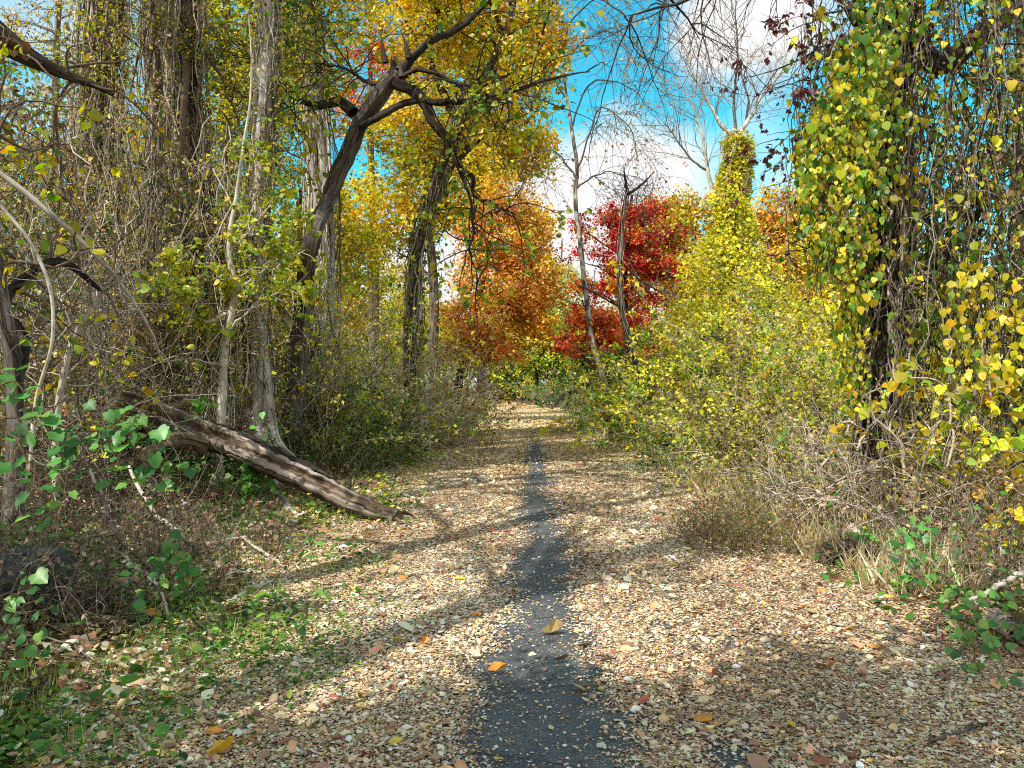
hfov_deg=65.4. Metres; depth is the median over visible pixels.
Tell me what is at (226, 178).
autumn tree
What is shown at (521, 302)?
orange maple
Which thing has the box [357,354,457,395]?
shrub
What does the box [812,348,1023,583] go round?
shrub
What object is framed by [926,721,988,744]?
dead stick
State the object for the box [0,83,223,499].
vine tangle
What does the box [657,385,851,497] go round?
shrub
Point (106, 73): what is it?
vine covered tree
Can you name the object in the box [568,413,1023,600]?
dry grass
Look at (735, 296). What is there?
shrub
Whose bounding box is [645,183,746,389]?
golden tree
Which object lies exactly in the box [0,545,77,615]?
rock
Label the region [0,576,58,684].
green shoot
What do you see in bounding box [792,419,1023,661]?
shrub
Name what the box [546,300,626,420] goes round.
maple
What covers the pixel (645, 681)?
fallen leaf
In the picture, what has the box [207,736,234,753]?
fallen leaf
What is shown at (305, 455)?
shrub
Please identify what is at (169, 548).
green shoot
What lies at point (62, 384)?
sapling
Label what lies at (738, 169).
tree
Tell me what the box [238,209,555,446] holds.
shrub
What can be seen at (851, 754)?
fallen leaf
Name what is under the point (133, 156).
woodland tree
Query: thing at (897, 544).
bramble
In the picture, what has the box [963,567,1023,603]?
dead stick
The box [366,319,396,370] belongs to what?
woodland tree
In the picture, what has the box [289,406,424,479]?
shrub
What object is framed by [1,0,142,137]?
autumn tree
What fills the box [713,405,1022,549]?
shrub
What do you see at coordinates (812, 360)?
shrub
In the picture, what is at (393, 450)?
shrub
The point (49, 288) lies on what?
dead pole
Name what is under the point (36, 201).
dead pole
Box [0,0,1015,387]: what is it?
sky
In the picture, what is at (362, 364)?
shrub
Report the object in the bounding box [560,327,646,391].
bush
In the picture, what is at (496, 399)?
shrub
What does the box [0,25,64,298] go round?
woodland tree
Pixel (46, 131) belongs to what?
woodland tree
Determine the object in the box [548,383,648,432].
shrub
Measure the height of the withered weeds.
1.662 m
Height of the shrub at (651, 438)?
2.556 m
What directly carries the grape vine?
on the ground at (32, 691)
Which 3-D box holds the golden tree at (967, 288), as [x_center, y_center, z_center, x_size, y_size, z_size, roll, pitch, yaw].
[12.519,-2.743,21.837,6.573,10.203,4.805,0,0,0]
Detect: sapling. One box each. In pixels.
[0,214,155,501]
[135,15,372,485]
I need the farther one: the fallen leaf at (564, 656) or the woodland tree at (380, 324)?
the woodland tree at (380, 324)
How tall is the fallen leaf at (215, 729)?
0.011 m
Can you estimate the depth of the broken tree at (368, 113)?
13.28 m
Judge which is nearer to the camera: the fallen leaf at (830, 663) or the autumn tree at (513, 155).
the fallen leaf at (830, 663)
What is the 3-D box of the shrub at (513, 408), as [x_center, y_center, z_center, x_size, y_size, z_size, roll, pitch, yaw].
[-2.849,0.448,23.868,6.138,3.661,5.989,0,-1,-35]
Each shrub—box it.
[0,287,236,472]
[0,340,130,412]
[0,366,303,491]
[0,388,225,537]
[0,444,239,639]
[0,446,262,692]
[61,273,431,458]
[93,479,320,573]
[145,503,315,578]
[146,261,495,471]
[235,276,502,459]
[237,295,381,396]
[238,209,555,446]
[239,274,542,462]
[241,371,472,460]
[275,318,552,451]
[278,403,383,474]
[281,323,384,388]
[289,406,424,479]
[303,375,459,469]
[320,407,448,465]
[355,352,441,394]
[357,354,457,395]
[368,339,557,444]
[386,366,515,448]
[397,367,514,428]
[400,362,489,397]
[471,370,554,400]
[491,371,587,404]
[502,209,985,428]
[507,362,594,409]
[531,279,923,451]
[543,295,815,430]
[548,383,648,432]
[550,346,691,434]
[561,386,604,421]
[568,335,815,467]
[577,274,971,477]
[590,185,1023,479]
[603,348,915,498]
[624,367,813,477]
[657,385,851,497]
[658,360,990,533]
[659,297,1006,488]
[704,316,1004,483]
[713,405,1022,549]
[727,340,1023,586]
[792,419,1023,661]
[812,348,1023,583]
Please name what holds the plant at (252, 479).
on the ground at (32, 691)
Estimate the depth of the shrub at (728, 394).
12.90 m
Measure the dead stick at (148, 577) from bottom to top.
0.325 m
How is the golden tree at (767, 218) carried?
on the ground at (32, 691)
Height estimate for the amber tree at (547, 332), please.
10.878 m
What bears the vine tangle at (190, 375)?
hanging from the vine covered tree at (150, 14)
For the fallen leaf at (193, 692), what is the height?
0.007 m
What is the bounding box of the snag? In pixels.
[562,156,687,417]
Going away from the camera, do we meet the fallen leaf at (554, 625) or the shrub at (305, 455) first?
the fallen leaf at (554, 625)
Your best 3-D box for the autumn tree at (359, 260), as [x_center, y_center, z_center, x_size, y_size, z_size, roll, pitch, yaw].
[-6.661,-2.838,24.263,7.150,8.453,5.027,0,0,0]
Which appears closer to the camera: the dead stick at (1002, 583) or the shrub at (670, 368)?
the dead stick at (1002, 583)
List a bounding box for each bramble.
[835,508,960,591]
[889,542,1023,688]
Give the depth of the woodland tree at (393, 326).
48.57 m
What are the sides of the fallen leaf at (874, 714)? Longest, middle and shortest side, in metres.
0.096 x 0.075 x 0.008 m
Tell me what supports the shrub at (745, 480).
on the ground at (32, 691)
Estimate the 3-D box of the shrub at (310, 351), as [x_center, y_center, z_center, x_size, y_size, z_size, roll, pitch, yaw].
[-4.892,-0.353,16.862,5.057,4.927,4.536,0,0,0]
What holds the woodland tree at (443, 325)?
on the ground at (32, 691)
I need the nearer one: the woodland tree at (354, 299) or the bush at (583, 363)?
the woodland tree at (354, 299)
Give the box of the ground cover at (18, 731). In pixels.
[0,439,1023,767]
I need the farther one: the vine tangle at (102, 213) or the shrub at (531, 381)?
the shrub at (531, 381)
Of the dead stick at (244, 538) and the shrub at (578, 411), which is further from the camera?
the shrub at (578, 411)
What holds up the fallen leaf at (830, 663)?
on the leaf litter at (475, 471)
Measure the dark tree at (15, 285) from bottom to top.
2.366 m
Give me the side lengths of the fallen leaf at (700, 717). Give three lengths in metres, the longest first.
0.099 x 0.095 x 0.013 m
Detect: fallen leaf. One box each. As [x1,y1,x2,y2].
[76,690,89,695]
[145,608,161,615]
[185,690,198,694]
[204,725,222,733]
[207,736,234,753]
[422,636,428,642]
[471,611,480,615]
[488,661,506,670]
[540,618,562,632]
[553,654,567,659]
[572,683,585,689]
[641,679,650,683]
[693,713,712,721]
[786,719,795,726]
[813,755,836,765]
[826,661,834,665]
[846,751,859,757]
[869,643,880,647]
[870,712,888,716]
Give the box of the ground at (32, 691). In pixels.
[0,387,1023,767]
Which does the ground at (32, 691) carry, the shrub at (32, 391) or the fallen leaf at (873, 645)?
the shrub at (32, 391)
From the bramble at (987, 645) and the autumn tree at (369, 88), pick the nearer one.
the bramble at (987, 645)
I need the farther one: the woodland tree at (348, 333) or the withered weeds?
the woodland tree at (348, 333)
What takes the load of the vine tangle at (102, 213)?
hanging from the vine covered tree at (150, 14)
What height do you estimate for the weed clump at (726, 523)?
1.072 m
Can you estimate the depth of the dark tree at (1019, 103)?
11.99 m
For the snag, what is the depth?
21.98 m
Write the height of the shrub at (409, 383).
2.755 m
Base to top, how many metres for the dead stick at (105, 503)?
0.852 m
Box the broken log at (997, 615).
[985,608,1023,645]
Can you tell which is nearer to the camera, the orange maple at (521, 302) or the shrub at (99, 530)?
the shrub at (99, 530)
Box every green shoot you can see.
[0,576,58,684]
[123,529,203,612]
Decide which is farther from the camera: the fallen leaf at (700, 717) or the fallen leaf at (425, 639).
the fallen leaf at (425, 639)
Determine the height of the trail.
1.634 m
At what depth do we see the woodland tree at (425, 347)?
63.28 m
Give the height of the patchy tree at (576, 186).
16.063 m
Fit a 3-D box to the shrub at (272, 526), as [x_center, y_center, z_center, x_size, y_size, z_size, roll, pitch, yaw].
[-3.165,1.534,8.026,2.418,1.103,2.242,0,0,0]
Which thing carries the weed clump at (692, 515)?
on the ground at (32, 691)
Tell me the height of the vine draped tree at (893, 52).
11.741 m
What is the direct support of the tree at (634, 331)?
on the ground at (32, 691)
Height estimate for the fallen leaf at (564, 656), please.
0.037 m
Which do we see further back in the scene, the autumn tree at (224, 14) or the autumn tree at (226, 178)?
the autumn tree at (224, 14)
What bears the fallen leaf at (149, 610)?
on the green grass at (109, 658)
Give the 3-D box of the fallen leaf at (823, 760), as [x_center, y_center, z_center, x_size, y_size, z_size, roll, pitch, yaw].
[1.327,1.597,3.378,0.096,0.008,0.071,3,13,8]
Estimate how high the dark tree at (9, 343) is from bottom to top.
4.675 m
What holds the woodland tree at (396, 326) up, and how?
on the ground at (32, 691)
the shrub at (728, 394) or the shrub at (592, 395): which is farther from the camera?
the shrub at (592, 395)
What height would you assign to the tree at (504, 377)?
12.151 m
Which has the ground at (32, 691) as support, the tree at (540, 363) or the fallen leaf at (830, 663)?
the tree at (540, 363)
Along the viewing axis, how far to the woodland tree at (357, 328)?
58.33 m
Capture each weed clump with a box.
[622,466,852,566]
[646,479,782,544]
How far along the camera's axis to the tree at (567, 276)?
83.18 m
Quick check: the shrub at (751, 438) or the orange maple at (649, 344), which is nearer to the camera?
the shrub at (751, 438)
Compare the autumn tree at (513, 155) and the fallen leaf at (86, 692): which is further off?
the autumn tree at (513, 155)
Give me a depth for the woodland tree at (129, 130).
24.29 m
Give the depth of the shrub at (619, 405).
18.75 m
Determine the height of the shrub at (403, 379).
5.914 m
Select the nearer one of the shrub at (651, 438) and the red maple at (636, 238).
the shrub at (651, 438)
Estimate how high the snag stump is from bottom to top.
2.099 m
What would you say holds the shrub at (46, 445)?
on the ground at (32, 691)
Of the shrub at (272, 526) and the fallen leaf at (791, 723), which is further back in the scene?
the shrub at (272, 526)
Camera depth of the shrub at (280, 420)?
14.92 m
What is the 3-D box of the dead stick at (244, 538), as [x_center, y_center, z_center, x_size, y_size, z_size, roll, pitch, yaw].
[-2.540,1.212,7.291,1.392,0.919,1.545,0,-1,-42]
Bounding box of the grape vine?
[0,365,197,583]
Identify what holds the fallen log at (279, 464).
on the ground at (32, 691)
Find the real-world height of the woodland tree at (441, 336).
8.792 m
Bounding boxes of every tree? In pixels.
[0,0,222,310]
[0,7,150,530]
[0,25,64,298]
[0,38,144,373]
[0,120,141,436]
[0,188,159,391]
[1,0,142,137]
[1,0,146,412]
[59,0,221,457]
[121,94,234,279]
[121,125,146,230]
[131,0,304,469]
[133,0,358,329]
[144,0,360,486]
[194,0,650,454]
[206,109,311,413]
[210,0,393,425]
[214,151,407,325]
[238,279,291,349]
[275,194,391,341]
[281,278,366,361]
[295,0,449,379]
[298,0,528,392]
[335,262,402,361]
[338,0,591,457]
[338,282,366,349]
[352,295,396,360]
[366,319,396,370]
[378,252,441,398]
[385,290,427,364]
[387,292,442,358]
[423,300,460,375]
[424,308,466,395]
[429,0,579,419]
[452,0,696,435]
[460,189,574,404]
[467,323,540,399]
[502,303,575,404]
[514,240,598,403]
[540,0,882,166]
[549,299,661,375]
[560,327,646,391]
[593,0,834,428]
[621,323,696,389]
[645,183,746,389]
[701,0,1023,548]
[741,180,826,325]
[765,226,857,357]
[776,230,857,363]
[913,102,1005,457]
[925,0,1023,496]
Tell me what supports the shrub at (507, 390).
on the ground at (32, 691)
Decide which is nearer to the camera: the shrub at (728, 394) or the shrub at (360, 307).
the shrub at (728, 394)
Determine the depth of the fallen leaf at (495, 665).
4.46 m
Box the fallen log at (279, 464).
[73,381,416,522]
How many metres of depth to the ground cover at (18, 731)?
4.93 m
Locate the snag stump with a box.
[420,372,431,451]
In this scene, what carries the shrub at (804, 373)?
on the ground at (32, 691)
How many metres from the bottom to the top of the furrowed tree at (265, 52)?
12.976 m
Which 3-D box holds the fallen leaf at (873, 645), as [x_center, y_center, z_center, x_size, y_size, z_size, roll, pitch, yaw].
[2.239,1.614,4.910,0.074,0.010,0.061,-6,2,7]
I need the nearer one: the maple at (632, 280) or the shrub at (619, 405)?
the shrub at (619, 405)
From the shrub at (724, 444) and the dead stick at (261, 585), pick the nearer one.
the dead stick at (261, 585)
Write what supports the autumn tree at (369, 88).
on the ground at (32, 691)
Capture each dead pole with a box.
[0,169,231,419]
[0,203,93,536]
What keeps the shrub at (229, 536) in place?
on the ground at (32, 691)
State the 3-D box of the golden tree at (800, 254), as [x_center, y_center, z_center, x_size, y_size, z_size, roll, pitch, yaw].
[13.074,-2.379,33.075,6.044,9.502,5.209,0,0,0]
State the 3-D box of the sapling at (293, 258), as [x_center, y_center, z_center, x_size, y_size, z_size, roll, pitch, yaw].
[-3.848,-1.960,11.623,3.622,7.168,1.472,0,0,5]
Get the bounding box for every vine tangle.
[0,68,246,480]
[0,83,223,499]
[79,109,334,487]
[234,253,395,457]
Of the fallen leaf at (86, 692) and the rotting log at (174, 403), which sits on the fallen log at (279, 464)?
the rotting log at (174, 403)
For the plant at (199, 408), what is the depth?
10.74 m
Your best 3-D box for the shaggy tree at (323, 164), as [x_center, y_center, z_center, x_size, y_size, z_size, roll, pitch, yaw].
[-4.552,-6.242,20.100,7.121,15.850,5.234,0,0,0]
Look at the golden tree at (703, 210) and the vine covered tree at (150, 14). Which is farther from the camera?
the golden tree at (703, 210)
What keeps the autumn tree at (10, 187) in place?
on the ground at (32, 691)
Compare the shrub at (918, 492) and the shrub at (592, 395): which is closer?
the shrub at (918, 492)
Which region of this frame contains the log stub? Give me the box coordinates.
[846,523,877,552]
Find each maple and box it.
[430,166,571,431]
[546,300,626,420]
[559,191,709,425]
[587,190,703,345]
[631,319,683,404]
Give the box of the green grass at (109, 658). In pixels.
[0,429,464,762]
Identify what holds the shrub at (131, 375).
on the ground at (32, 691)
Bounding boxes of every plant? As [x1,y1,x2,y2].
[109,396,225,495]
[189,411,281,515]
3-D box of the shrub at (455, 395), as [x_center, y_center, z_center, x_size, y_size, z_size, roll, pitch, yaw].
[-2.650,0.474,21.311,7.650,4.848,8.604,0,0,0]
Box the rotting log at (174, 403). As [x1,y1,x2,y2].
[62,390,207,437]
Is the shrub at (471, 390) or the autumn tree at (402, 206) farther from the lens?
the shrub at (471, 390)
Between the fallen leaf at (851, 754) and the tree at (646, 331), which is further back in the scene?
the tree at (646, 331)
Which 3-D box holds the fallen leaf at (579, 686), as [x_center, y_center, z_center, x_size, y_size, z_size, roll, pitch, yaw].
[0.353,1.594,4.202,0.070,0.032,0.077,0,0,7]
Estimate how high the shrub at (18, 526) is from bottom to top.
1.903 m
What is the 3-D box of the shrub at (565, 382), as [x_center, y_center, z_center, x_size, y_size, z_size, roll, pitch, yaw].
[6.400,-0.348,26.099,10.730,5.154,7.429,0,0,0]
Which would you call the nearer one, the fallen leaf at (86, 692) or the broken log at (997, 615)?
the fallen leaf at (86, 692)
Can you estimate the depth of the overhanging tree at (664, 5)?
8.31 m
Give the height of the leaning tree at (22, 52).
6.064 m
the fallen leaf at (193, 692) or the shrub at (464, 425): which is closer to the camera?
the fallen leaf at (193, 692)
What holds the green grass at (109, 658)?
on the ground at (32, 691)
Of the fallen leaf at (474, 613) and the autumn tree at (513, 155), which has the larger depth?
the autumn tree at (513, 155)
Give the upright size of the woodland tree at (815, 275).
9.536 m
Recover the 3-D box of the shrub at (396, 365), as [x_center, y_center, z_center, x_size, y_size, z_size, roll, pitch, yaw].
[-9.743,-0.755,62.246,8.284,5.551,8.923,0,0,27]
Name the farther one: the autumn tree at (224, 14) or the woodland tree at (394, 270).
the woodland tree at (394, 270)
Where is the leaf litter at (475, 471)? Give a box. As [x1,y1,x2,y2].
[13,397,1023,767]
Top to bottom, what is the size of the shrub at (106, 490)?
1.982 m
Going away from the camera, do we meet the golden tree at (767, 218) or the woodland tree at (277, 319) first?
the golden tree at (767, 218)
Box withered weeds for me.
[0,430,1023,709]
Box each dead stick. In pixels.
[88,468,148,568]
[95,532,170,616]
[127,465,305,590]
[132,725,161,767]
[231,580,275,600]
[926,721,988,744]
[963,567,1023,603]
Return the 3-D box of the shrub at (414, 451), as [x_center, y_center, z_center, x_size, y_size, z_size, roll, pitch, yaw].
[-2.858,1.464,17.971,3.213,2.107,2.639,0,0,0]
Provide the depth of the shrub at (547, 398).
71.46 m
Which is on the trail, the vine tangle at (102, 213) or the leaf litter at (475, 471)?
the leaf litter at (475, 471)
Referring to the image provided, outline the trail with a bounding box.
[183,401,1023,767]
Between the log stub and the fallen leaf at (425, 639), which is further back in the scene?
the log stub
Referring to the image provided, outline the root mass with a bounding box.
[799,521,882,568]
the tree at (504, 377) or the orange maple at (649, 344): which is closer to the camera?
the orange maple at (649, 344)
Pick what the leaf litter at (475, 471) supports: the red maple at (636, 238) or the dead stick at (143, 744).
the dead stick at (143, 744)
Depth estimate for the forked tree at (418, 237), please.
18.11 m
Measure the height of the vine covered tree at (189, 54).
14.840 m
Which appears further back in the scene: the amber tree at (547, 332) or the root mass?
the amber tree at (547, 332)
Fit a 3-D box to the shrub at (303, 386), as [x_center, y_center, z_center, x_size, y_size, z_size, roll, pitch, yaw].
[-5.830,-0.408,16.721,8.429,4.983,6.685,0,0,-29]

